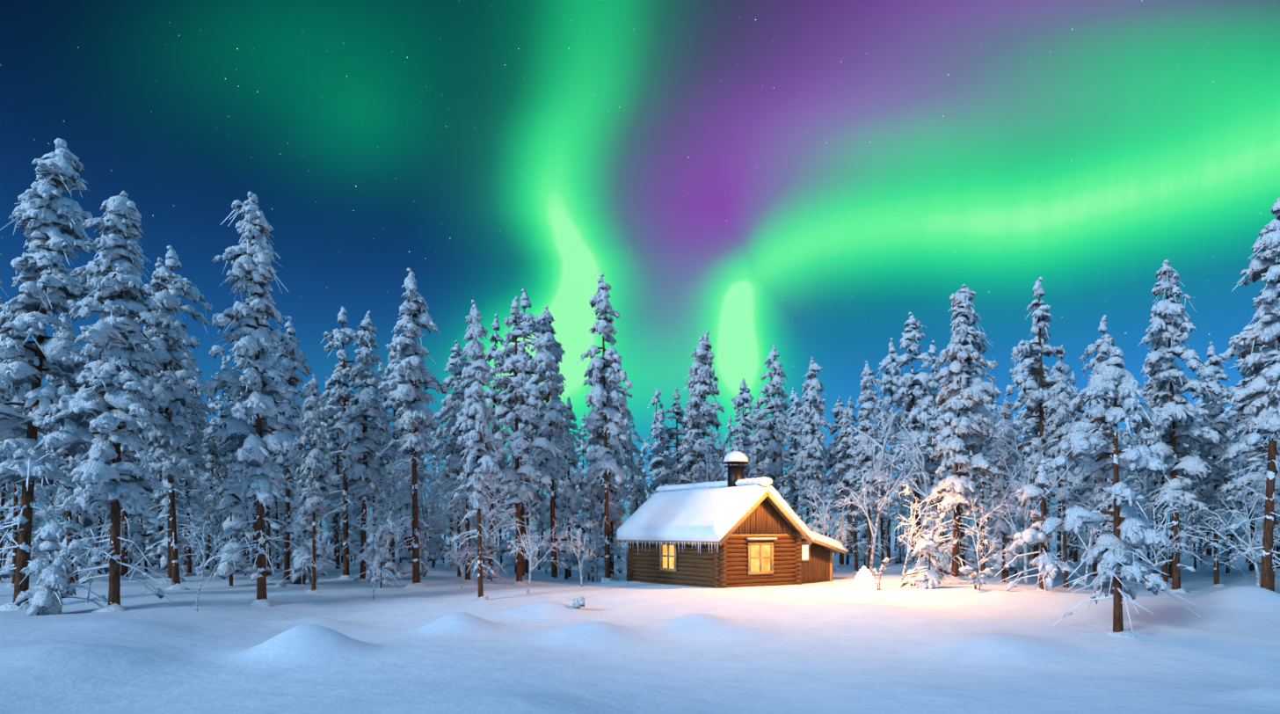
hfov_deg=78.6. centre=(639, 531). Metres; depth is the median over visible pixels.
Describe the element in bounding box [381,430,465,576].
frosted birch
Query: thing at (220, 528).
frosted birch
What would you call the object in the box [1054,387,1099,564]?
pine
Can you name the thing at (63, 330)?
pine
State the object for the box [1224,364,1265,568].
pine
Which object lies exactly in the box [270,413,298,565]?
pine
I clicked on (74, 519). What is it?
young pine
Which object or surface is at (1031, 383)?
conifer tree
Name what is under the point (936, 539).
frosted birch
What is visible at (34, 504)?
pine
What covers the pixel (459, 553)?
frosted birch
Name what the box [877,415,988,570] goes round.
frosted birch
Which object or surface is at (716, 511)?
cabin roof snow
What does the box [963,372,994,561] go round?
pine
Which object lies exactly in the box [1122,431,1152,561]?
pine
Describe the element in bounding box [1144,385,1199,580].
pine
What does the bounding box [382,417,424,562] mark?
pine
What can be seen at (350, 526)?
young pine
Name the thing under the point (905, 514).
frosted birch
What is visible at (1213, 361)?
conifer tree
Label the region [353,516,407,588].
young pine
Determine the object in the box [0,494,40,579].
young pine
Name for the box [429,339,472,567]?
pine
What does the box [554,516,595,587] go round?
frosted birch
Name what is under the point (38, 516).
pine
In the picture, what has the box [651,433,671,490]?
pine
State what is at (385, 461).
pine
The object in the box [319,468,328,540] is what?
pine
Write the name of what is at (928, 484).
pine
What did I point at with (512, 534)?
young pine
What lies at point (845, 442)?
pine
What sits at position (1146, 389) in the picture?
pine
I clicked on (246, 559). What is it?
young pine
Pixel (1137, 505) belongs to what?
frosted birch
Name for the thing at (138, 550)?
pine
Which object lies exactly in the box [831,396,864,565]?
pine
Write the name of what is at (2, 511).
pine
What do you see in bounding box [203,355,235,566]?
pine
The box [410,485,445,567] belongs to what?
young pine
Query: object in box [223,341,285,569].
pine
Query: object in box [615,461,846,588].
log cabin
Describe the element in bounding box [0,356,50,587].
conifer tree
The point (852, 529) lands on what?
frosted birch
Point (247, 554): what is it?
pine
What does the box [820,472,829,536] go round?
pine
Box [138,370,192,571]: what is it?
pine
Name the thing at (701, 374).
pine
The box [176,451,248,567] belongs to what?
frosted birch
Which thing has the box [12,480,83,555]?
frosted birch
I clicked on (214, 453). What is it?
pine
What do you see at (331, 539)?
young pine
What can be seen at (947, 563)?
young pine
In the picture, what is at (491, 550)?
young pine
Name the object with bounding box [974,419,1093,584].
frosted birch
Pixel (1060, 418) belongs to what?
conifer tree
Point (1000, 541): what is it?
young pine
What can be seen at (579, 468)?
pine
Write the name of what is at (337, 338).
pine
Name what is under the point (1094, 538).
frosted birch
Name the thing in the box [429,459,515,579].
frosted birch
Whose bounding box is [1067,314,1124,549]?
conifer tree
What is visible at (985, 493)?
pine
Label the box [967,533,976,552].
young pine
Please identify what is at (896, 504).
pine
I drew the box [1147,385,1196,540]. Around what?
pine
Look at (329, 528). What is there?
pine
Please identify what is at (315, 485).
conifer tree
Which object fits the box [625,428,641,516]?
pine
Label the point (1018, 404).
pine
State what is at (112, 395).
pine
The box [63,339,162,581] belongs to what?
pine
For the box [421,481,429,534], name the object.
pine
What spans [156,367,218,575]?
conifer tree
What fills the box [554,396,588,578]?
pine
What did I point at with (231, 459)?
pine
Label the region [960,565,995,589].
snow bent bush
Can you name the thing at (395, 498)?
frosted birch
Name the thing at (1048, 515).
pine
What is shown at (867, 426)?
conifer tree
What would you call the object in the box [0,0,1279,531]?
sky
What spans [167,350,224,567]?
pine
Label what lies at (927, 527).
young pine
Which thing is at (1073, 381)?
pine
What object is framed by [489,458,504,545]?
pine
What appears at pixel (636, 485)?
pine
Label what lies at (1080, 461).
pine
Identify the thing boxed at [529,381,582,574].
pine
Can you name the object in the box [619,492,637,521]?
frosted birch
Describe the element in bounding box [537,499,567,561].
frosted birch
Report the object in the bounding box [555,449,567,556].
pine
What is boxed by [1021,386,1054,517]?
pine
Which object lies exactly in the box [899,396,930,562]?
pine
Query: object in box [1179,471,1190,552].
pine
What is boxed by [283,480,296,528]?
pine
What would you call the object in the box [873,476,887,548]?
pine
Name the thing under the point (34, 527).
young pine
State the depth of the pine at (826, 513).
92.03 m
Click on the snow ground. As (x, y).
(840, 643)
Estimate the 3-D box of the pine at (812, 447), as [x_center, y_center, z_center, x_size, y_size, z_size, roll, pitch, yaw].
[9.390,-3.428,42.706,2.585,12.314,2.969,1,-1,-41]
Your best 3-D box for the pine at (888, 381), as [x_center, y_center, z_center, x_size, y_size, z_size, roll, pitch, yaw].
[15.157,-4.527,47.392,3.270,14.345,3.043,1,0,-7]
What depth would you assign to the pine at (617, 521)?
38.68 m
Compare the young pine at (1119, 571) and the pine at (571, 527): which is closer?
the young pine at (1119, 571)
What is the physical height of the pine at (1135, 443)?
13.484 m
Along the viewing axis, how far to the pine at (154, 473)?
41.41 m
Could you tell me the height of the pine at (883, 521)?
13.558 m
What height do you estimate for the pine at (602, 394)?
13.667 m
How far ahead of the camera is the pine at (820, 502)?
73.00 m
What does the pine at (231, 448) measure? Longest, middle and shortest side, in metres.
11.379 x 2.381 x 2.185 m
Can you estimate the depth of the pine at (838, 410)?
46.87 m
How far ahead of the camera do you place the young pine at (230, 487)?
29.29 m
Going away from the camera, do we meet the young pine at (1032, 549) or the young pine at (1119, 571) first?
the young pine at (1119, 571)
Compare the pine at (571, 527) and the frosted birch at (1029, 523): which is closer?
the frosted birch at (1029, 523)
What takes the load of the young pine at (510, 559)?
on the snow ground
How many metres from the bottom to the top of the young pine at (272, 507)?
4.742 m
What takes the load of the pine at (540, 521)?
on the snow ground
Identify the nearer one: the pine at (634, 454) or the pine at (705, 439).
the pine at (705, 439)
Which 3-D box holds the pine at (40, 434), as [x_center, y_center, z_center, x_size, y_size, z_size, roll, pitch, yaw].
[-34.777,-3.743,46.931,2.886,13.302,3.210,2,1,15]
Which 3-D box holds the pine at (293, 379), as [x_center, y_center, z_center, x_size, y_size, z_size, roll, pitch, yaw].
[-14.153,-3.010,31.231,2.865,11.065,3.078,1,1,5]
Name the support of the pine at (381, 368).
on the snow ground
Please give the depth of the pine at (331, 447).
38.41 m
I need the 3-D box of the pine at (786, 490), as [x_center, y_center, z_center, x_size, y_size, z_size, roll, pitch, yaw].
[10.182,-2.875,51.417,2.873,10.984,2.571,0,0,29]
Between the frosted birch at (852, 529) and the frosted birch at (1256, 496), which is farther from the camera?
the frosted birch at (852, 529)
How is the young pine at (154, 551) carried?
on the snow ground
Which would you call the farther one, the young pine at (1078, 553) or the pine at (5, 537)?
the young pine at (1078, 553)
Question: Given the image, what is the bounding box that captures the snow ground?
[0,531,1279,713]
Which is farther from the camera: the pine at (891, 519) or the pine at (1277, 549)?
the pine at (891, 519)
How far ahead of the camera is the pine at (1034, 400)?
35.93 m
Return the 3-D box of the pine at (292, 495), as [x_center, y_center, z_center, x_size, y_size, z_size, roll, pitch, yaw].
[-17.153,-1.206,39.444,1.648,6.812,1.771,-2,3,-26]
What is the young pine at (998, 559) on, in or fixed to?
on the snow ground
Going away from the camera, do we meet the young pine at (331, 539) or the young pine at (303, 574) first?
the young pine at (303, 574)
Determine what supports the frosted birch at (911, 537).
on the snow ground
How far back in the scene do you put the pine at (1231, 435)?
59.62 m
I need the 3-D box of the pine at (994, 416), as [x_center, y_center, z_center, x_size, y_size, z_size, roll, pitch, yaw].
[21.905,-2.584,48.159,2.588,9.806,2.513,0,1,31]
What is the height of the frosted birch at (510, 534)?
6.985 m
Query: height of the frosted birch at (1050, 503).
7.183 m
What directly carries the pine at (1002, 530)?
on the snow ground
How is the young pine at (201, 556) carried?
on the snow ground
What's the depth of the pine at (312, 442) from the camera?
49.12 m
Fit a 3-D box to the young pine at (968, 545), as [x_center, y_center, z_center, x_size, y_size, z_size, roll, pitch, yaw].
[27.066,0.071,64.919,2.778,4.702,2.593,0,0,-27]
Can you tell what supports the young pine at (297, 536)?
on the snow ground
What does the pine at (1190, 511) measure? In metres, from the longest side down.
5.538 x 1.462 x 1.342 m
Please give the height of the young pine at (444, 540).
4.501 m
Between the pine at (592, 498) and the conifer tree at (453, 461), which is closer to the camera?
the conifer tree at (453, 461)
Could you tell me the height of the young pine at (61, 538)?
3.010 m
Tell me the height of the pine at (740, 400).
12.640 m
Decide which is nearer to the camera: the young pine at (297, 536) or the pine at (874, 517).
the young pine at (297, 536)
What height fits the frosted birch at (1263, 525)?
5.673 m
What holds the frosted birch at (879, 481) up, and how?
on the snow ground
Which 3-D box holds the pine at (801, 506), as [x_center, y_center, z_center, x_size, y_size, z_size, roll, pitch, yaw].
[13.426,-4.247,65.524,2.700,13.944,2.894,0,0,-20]
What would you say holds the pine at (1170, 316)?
on the snow ground
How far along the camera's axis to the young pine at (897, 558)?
55.07 m
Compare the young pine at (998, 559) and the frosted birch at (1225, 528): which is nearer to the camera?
the young pine at (998, 559)
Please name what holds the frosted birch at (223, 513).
on the snow ground
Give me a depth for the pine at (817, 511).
68.98 m
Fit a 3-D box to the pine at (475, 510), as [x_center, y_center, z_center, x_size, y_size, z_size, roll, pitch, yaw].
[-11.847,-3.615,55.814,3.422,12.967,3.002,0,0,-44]
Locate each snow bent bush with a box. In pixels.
[563,595,591,609]
[870,556,896,589]
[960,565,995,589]
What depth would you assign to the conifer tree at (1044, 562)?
23.62 m
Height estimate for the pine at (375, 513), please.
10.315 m
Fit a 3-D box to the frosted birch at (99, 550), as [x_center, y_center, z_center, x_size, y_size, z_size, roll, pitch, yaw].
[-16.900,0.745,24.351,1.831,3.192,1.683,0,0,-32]
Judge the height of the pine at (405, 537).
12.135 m
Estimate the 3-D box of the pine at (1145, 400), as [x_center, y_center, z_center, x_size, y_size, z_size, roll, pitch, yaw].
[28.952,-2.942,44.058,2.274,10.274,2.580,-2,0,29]
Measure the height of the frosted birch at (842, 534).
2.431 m
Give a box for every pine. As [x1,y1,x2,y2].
[0,138,105,610]
[0,253,36,564]
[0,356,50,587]
[0,399,40,582]
[0,482,32,552]
[0,487,13,519]
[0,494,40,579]
[1,361,43,566]
[1,509,48,562]
[4,481,35,530]
[14,518,108,615]
[20,493,53,560]
[32,311,107,586]
[32,510,44,554]
[33,433,50,555]
[33,480,50,520]
[34,376,63,559]
[35,190,174,612]
[36,385,77,550]
[39,509,96,577]
[43,488,57,526]
[43,524,64,561]
[48,484,87,528]
[49,485,121,581]
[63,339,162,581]
[80,429,122,576]
[80,504,109,567]
[87,359,121,568]
[96,426,157,568]
[108,490,192,573]
[120,427,148,571]
[124,476,191,575]
[127,517,145,564]
[128,342,180,567]
[129,256,221,589]
[129,431,158,568]
[133,245,223,583]
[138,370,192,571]
[138,492,183,567]
[152,477,166,511]
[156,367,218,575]
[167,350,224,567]
[175,349,217,567]
[177,451,218,564]
[181,538,200,566]
[182,491,224,566]
[189,414,232,571]
[195,469,256,588]
[200,191,318,607]
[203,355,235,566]
[213,509,232,552]
[216,401,232,554]
[219,369,254,556]
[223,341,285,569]
[224,444,253,539]
[228,356,270,567]
[228,452,253,563]
[232,532,251,572]
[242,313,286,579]
[246,315,330,582]
[264,454,285,539]
[264,498,291,565]
[267,477,344,587]
[269,451,296,570]
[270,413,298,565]
[270,495,341,574]
[278,436,296,539]
[281,378,296,529]
[283,448,304,550]
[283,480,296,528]
[283,507,327,558]
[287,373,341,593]
[290,388,325,538]
[315,306,385,579]
[315,376,357,563]
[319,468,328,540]
[320,367,368,571]
[323,484,360,562]
[324,431,349,548]
[326,522,333,545]
[327,310,397,581]
[328,494,359,561]
[349,501,368,553]
[350,385,397,567]
[353,511,397,571]
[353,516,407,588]
[366,361,402,560]
[366,492,386,532]
[374,267,450,588]
[375,329,406,564]
[376,458,397,553]
[377,392,400,560]
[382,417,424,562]
[389,403,431,563]
[390,451,428,574]
[396,487,433,577]
[397,387,438,563]
[400,489,462,564]
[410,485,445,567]
[418,451,429,550]
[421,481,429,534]
[423,411,442,538]
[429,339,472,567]
[434,376,477,579]
[437,455,450,540]
[437,501,477,565]
[439,513,457,563]
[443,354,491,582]
[446,469,497,563]
[447,298,510,601]
[450,501,465,568]
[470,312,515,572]
[475,507,495,565]
[481,533,501,581]
[484,296,567,585]
[486,440,511,567]
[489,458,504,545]
[494,504,539,573]
[495,288,563,580]
[496,507,515,555]
[502,400,543,575]
[505,421,540,558]
[512,305,587,581]
[528,429,560,563]
[528,465,549,570]
[528,493,582,567]
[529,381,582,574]
[529,430,546,559]
[540,475,614,580]
[546,477,561,541]
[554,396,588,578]
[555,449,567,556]
[559,448,581,559]
[564,514,576,535]
[567,438,584,540]
[570,411,593,554]
[576,272,633,581]
[577,378,631,579]
[581,477,601,581]
[581,499,615,560]
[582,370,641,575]
[582,527,617,581]
[583,443,602,558]
[585,373,620,569]
[597,477,618,553]
[614,383,633,561]
[622,452,648,515]
[625,407,647,508]
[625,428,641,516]
[626,469,638,509]
[637,438,654,504]
[642,387,671,488]
[646,387,699,493]
[646,412,676,496]
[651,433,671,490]
[661,447,682,484]
[667,458,681,485]
[672,335,726,484]
[673,410,690,478]
[675,393,712,474]
[678,330,726,481]
[701,394,712,440]
[708,436,727,481]
[716,437,727,480]
[720,414,735,479]
[726,378,768,479]
[732,383,757,469]
[732,414,758,477]
[747,417,778,485]
[748,344,799,502]
[748,433,767,486]
[751,397,767,473]
[770,428,798,508]
[775,404,812,522]
[782,396,812,530]
[785,386,799,516]
[785,392,805,516]
[789,377,825,530]
[790,356,843,553]
[799,443,827,524]
[801,483,820,529]
[805,438,828,527]
[808,511,842,573]
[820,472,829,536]
[820,485,834,536]
[822,396,860,567]
[823,452,836,537]
[825,504,845,553]
[827,407,873,572]
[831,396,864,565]
[832,465,845,564]
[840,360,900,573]
[842,420,855,552]
[848,482,864,566]
[850,509,877,565]
[862,395,906,567]
[870,479,884,543]
[871,337,915,565]
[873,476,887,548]
[877,429,887,552]
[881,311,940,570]
[883,492,894,548]
[885,451,903,551]
[890,528,906,563]
[894,480,906,563]
[895,530,963,590]
[898,444,911,552]
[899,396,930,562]
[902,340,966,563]
[907,421,930,560]
[907,461,926,539]
[908,520,938,570]
[910,283,1010,580]
[910,472,964,574]
[924,386,955,543]
[930,330,981,574]
[943,517,952,559]
[947,517,959,546]
[959,400,1003,578]
[959,511,974,554]
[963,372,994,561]
[967,469,1035,567]
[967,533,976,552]
[974,480,996,567]
[974,515,997,562]
[979,382,1003,560]
[979,397,1025,582]
[985,409,1006,562]
[986,505,1031,578]
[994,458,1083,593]
[996,276,1076,577]
[996,474,1032,575]
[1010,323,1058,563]
[1010,367,1040,559]
[1011,414,1025,530]
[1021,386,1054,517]
[1027,522,1039,559]
[1031,411,1068,552]
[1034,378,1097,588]
[1039,346,1200,637]
[1043,344,1087,571]
[1054,370,1085,559]
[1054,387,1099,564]
[1055,459,1079,559]
[1061,532,1081,559]
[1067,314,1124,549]
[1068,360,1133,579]
[1069,524,1102,558]
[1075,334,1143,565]
[1079,404,1112,543]
[1120,420,1141,558]
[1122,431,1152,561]
[1128,371,1170,570]
[1132,432,1137,554]
[1133,393,1170,561]
[1134,259,1229,593]
[1134,298,1208,588]
[1141,478,1151,560]
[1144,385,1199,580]
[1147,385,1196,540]
[1178,452,1198,552]
[1178,472,1211,569]
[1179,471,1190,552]
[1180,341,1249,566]
[1183,477,1213,564]
[1184,465,1279,579]
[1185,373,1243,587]
[1187,361,1213,560]
[1211,385,1243,545]
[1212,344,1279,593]
[1215,196,1279,590]
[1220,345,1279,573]
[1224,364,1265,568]
[1236,453,1265,564]
[1236,472,1243,543]
[1256,459,1267,550]
[1259,430,1279,571]
[1272,401,1279,561]
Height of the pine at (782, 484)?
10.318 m
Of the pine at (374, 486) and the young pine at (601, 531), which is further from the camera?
the young pine at (601, 531)
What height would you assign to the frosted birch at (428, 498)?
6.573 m
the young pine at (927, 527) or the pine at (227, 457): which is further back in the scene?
the pine at (227, 457)
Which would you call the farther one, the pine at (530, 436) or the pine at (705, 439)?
the pine at (705, 439)
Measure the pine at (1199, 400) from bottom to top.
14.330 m
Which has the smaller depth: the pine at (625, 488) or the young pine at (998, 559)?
the young pine at (998, 559)
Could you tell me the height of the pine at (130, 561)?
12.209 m
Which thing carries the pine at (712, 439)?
on the snow ground
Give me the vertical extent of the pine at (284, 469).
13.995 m
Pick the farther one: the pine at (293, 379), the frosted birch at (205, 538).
the frosted birch at (205, 538)
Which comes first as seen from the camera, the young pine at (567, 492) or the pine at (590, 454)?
the young pine at (567, 492)
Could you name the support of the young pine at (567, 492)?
on the snow ground
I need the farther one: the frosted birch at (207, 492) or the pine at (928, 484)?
the pine at (928, 484)
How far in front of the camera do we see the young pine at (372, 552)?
37.66 m
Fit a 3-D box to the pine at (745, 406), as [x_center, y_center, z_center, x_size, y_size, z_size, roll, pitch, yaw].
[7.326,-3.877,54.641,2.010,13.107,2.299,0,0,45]
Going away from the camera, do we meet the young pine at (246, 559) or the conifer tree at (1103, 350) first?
the conifer tree at (1103, 350)
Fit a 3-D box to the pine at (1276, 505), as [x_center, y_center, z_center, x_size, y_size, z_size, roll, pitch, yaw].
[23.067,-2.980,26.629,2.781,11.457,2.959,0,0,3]
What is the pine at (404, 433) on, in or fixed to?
on the snow ground
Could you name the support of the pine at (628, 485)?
on the snow ground
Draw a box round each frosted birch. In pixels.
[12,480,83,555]
[60,503,130,603]
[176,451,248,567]
[178,462,293,573]
[179,518,236,610]
[189,468,256,574]
[189,509,223,566]
[191,494,248,545]
[197,489,253,539]
[296,527,334,574]
[321,482,372,562]
[329,494,369,559]
[347,509,412,600]
[351,462,425,567]
[366,480,423,548]
[378,448,453,516]
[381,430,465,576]
[388,448,465,572]
[395,468,450,564]
[422,472,474,568]
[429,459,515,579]
[439,524,477,589]
[495,503,513,552]
[506,501,567,594]
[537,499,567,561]
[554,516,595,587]
[575,509,617,572]
[577,485,629,581]
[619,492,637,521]
[694,437,752,481]
[790,481,858,538]
[832,522,849,557]
[833,509,865,565]
[835,409,941,573]
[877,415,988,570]
[879,484,941,564]
[894,479,959,584]
[907,517,967,571]
[945,475,993,559]
[961,493,1024,586]
[968,444,1061,527]
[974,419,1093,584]
[988,472,1047,558]
[1023,470,1086,555]
[1058,497,1112,589]
[1084,472,1160,541]
[1105,482,1161,545]
[1106,483,1206,594]
[1120,471,1197,575]
[1185,458,1279,587]
[1205,505,1239,561]
[1212,468,1279,565]
[1227,466,1279,530]
[1229,518,1264,557]
[1233,494,1279,545]
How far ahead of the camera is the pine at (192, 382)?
31.02 m
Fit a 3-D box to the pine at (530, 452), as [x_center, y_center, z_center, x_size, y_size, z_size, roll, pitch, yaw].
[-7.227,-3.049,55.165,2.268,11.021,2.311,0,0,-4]
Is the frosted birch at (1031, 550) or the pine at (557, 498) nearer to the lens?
the frosted birch at (1031, 550)
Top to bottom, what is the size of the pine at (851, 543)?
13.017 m
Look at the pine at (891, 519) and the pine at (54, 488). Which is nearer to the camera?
the pine at (54, 488)
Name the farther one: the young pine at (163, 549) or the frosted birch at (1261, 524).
the frosted birch at (1261, 524)
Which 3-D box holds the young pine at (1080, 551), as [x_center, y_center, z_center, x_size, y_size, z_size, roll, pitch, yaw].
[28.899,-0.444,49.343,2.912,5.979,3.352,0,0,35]
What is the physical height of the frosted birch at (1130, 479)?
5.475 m
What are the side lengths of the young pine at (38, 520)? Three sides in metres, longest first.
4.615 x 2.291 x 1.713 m
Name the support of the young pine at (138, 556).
on the snow ground
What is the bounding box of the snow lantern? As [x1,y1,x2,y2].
[853,566,874,582]
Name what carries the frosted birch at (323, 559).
on the snow ground
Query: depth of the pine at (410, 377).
29.77 m
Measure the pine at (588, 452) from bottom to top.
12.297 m
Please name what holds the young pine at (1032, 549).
on the snow ground
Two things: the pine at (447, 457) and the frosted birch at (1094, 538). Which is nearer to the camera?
the frosted birch at (1094, 538)
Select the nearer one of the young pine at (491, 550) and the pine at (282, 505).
the young pine at (491, 550)
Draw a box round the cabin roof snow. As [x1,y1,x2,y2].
[614,450,848,554]
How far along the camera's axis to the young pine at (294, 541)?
35.21 m
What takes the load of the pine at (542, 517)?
on the snow ground
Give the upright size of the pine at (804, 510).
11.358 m
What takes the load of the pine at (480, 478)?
on the snow ground
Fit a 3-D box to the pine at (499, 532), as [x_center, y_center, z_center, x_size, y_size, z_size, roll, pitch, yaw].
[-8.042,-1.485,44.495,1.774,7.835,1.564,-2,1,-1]
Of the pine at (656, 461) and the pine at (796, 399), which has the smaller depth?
the pine at (656, 461)
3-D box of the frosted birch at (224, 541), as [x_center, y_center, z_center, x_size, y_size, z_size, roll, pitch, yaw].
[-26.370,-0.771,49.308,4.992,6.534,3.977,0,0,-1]
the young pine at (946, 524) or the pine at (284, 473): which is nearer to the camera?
the pine at (284, 473)
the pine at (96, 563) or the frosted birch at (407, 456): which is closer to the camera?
the frosted birch at (407, 456)
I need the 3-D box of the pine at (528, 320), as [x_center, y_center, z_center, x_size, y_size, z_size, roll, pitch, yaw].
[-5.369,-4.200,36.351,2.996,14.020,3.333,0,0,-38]
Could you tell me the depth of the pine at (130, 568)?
38.92 m
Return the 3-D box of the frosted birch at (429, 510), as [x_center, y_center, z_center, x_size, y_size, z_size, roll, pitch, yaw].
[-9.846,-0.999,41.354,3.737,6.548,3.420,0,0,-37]
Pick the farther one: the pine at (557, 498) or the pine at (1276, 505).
the pine at (557, 498)
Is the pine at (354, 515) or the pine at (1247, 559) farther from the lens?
the pine at (1247, 559)
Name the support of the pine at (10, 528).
on the snow ground
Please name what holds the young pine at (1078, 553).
on the snow ground
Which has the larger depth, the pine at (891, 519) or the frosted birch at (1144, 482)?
the pine at (891, 519)
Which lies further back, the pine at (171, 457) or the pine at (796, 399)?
the pine at (796, 399)
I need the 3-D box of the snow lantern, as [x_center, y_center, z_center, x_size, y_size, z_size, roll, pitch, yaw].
[8.404,1.622,29.291,0.756,0.663,0.756,0,0,1]
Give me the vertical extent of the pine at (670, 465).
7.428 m
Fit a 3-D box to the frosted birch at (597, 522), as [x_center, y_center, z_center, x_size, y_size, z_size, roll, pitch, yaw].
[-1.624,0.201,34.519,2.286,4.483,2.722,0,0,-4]
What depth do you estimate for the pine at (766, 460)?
45.28 m
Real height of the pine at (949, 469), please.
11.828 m
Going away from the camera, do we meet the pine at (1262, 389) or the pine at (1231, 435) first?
the pine at (1262, 389)
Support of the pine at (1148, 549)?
on the snow ground
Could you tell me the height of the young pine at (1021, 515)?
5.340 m
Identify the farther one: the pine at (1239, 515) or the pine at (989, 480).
the pine at (1239, 515)
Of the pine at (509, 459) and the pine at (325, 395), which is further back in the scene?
the pine at (509, 459)
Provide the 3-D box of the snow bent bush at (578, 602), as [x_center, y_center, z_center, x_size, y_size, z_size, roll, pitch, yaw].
[-1.727,2.049,21.759,0.700,0.592,0.554,0,0,-21]
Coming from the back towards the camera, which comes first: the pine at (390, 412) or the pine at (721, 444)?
the pine at (721, 444)
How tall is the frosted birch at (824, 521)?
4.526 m
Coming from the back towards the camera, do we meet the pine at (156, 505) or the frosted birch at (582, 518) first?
the pine at (156, 505)
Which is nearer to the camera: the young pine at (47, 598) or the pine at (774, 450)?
the young pine at (47, 598)
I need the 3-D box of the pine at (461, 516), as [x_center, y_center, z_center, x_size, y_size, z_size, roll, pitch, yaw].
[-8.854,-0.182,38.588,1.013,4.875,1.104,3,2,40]
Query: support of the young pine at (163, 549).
on the snow ground
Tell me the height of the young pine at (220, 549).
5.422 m
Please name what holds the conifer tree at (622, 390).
on the snow ground
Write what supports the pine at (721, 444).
on the snow ground
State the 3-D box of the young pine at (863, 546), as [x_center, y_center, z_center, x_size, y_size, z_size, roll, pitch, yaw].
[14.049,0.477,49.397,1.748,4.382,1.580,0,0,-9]
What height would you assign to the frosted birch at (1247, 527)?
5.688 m
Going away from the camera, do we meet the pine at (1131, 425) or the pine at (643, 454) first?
the pine at (1131, 425)
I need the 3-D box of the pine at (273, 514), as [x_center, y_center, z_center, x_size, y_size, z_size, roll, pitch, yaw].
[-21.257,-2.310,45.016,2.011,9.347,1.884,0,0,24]
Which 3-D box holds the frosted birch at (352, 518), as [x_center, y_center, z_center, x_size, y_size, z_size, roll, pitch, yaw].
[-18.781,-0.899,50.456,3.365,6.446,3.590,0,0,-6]
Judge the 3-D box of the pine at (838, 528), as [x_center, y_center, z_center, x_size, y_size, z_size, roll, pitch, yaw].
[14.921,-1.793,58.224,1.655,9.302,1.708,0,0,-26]
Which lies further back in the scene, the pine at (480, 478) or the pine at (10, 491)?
the pine at (10, 491)
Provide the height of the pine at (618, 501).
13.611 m
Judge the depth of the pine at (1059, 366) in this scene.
39.19 m
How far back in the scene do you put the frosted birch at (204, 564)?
21.36 m
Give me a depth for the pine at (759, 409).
58.04 m
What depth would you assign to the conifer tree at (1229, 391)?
39.23 m
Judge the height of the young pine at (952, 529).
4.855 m
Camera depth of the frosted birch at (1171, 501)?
25.15 m
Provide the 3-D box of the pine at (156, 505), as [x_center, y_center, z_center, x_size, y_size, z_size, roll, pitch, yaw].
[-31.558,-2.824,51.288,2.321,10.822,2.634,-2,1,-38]
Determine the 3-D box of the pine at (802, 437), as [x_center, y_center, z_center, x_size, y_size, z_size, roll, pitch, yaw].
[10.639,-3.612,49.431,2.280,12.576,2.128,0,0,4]
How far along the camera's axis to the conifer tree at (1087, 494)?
36.04 m
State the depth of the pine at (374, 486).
41.45 m
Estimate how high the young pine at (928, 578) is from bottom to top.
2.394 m
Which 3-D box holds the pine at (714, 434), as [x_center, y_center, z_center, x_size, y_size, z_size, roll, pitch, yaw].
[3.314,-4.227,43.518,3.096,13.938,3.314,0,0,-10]
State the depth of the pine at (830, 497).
76.64 m
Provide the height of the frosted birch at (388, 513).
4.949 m
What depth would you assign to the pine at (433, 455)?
62.91 m
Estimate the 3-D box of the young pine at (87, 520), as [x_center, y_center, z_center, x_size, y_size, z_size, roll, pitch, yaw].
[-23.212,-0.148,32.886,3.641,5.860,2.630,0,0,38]
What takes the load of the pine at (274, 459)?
on the snow ground
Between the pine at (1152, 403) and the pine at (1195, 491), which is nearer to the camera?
the pine at (1152, 403)
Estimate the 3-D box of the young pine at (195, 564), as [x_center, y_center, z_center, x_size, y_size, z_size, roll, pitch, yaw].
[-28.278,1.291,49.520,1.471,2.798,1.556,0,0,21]
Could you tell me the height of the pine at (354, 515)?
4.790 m
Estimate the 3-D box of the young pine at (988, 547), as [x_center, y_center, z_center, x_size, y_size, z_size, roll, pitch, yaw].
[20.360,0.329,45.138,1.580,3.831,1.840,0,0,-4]
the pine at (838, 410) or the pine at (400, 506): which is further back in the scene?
the pine at (838, 410)
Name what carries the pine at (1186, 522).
on the snow ground
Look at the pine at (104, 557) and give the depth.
45.65 m
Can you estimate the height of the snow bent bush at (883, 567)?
1.270 m
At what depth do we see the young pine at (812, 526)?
38.23 m
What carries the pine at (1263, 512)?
on the snow ground
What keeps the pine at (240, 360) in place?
on the snow ground
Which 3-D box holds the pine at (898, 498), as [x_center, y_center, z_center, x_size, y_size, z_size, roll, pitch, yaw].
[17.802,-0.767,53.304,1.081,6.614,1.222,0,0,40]
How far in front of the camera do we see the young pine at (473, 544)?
46.53 m
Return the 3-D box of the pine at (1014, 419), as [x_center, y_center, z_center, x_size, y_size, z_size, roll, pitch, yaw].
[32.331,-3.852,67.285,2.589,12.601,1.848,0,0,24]
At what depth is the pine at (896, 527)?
84.82 m
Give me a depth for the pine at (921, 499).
56.39 m
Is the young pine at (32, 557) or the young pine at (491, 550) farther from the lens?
the young pine at (32, 557)
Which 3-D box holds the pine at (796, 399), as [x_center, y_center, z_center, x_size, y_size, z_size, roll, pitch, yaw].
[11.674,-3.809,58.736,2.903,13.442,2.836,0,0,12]
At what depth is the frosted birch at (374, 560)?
25.60 m
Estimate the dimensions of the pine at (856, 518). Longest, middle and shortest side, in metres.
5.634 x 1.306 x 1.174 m
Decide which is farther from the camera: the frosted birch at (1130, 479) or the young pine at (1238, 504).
the frosted birch at (1130, 479)

